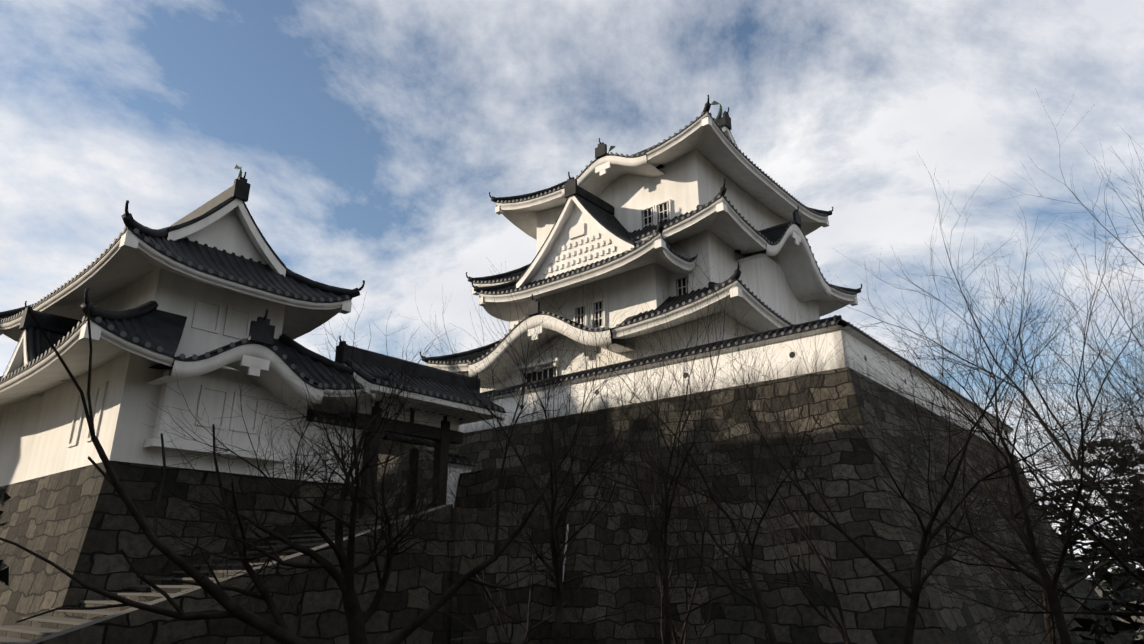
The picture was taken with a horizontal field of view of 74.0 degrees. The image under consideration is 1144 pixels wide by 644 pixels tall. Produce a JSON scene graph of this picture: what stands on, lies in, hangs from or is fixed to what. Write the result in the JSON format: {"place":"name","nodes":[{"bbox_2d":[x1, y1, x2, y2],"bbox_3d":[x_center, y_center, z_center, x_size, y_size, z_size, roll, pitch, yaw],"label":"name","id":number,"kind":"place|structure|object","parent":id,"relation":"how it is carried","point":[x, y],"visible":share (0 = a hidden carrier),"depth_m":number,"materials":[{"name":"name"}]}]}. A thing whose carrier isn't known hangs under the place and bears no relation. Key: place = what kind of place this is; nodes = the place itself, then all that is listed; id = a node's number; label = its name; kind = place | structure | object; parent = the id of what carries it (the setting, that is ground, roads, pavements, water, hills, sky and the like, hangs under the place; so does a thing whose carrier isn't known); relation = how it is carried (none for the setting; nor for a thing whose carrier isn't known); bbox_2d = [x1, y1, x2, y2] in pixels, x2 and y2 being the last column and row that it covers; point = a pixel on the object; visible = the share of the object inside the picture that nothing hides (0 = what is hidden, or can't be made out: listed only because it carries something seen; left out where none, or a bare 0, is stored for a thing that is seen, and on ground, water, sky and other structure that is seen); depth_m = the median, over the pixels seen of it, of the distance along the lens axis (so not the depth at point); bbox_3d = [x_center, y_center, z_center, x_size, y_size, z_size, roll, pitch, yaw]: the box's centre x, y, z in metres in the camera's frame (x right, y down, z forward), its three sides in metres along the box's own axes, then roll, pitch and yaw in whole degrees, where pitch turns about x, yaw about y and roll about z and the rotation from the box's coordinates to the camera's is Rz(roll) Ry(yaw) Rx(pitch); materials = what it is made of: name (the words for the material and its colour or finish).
{"place":"outdoors","nodes":[
{"label":"outdoors","id":0,"kind":"place"},
{"bbox_2d":[0,0,1143,579],"label":"sky","id":1,"kind":"structure","parent":0,"point":[371,139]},
{"bbox_2d":[1094,581,1143,639],"bbox_3d":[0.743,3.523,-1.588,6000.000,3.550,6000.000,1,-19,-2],"label":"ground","id":2,"kind":"structure","parent":0,"point":[1099,593],"depth_m":115.77,"materials":[{"name":"grey"}]},
{"bbox_2d":[0,504,562,643],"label":"stairs","id":3,"kind":"structure","parent":2,"relation":"on","point":[323,621],"depth_m":22.27,"materials":[{"name":"stone"}]},
{"bbox_2d":[0,261,667,643],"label":"tree","id":4,"kind":"object","parent":2,"relation":"on","point":[282,633],"visible":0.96,"depth_m":12.47,"materials":[{"name":"brown plant"}]},
{"bbox_2d":[322,368,745,643],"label":"tree","id":5,"kind":"object","parent":2,"relation":"on","point":[528,618],"visible":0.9,"depth_m":20.78,"materials":[{"name":"brown plant"}]},
{"bbox_2d":[396,258,707,643],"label":"tree","id":6,"kind":"object","parent":2,"relation":"on","point":[556,550],"visible":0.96,"depth_m":13.40,"materials":[{"name":"brown plant"}]},
{"bbox_2d":[563,524,568,578],"bbox_3d":[-0.520,10.988,26.780,0.069,7.512,1.249,-15,-24,38],"label":"tree","id":7,"kind":"object","parent":2,"relation":"on","point":[565,550],"visible":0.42,"depth_m":27.98,"materials":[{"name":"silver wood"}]},
{"bbox_2d":[0,367,1134,643],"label":"stone bases","id":8,"kind":"object","parent":2,"relation":"on","point":[80,523],"visible":0.38,"depth_m":27.74,"materials":[{"name":"grey stone"}]},
{"bbox_2d":[0,164,394,486],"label":"castle turret","id":9,"kind":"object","parent":8,"relation":"on","point":[213,299],"visible":0.98,"depth_m":26.69,"materials":[{"name":"paint"}]},
{"bbox_2d":[300,336,505,514],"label":"gate","id":10,"kind":"structure","parent":8,"relation":"on","point":[444,415],"depth_m":31.64,"materials":[{"name":"black wood"}]},
{"bbox_2d":[420,95,861,392],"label":"keep","id":11,"kind":"structure","parent":8,"relation":"on","point":[615,227],"depth_m":43.63,"materials":[{"name":"paint"}]},
{"bbox_2d":[458,315,1013,451],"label":"parapet wall","id":12,"kind":"structure","parent":8,"relation":"on","point":[787,334],"depth_m":34.61,"materials":[{"name":"paint"}]},
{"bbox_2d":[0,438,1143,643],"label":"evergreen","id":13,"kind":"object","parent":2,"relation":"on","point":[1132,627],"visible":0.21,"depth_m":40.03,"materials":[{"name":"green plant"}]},
{"bbox_2d":[498,224,803,643],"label":"tree","id":14,"kind":"object","parent":2,"relation":"on","point":[668,626],"visible":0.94,"depth_m":16.02,"materials":[{"name":"brown plant"}]},
{"bbox_2d":[510,304,876,643],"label":"tree","id":15,"kind":"object","parent":2,"relation":"on","point":[759,604],"visible":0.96,"depth_m":13.62,"materials":[{"name":"brown plant"}]},
{"bbox_2d":[571,282,884,643],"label":"tree","id":16,"kind":"object","parent":2,"relation":"on","point":[842,630],"visible":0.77,"depth_m":21.18,"materials":[{"name":"brown plant"}]},
{"bbox_2d":[553,279,914,643],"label":"tree","id":17,"kind":"object","parent":2,"relation":"on","point":[684,630],"visible":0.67,"depth_m":21.00,"materials":[{"name":"brown plant"}]},
{"bbox_2d":[658,247,1143,643],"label":"tree","id":18,"kind":"object","parent":2,"relation":"on","point":[913,595],"visible":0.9,"depth_m":14.14,"materials":[{"name":"brown plant"}]},
{"bbox_2d":[786,200,1143,643],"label":"tree","id":19,"kind":"object","parent":2,"relation":"on","point":[1048,583],"visible":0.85,"depth_m":14.00,"materials":[{"name":"brown plant"}]},
{"bbox_2d":[801,249,1143,643],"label":"tree","id":20,"kind":"object","parent":2,"relation":"on","point":[1051,634],"visible":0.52,"depth_m":20.53,"materials":[{"name":"brown plant"}]},
{"bbox_2d":[804,95,1143,643],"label":"tree","id":21,"kind":"object","parent":2,"relation":"on","point":[1094,535],"visible":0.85,"depth_m":14.79,"materials":[{"name":"brown plant"}]},
{"bbox_2d":[906,222,1143,617],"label":"tree","id":22,"kind":"object","parent":2,"relation":"on","point":[1135,485],"visible":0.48,"depth_m":20.14,"materials":[{"name":"brown plant"}]}
]}

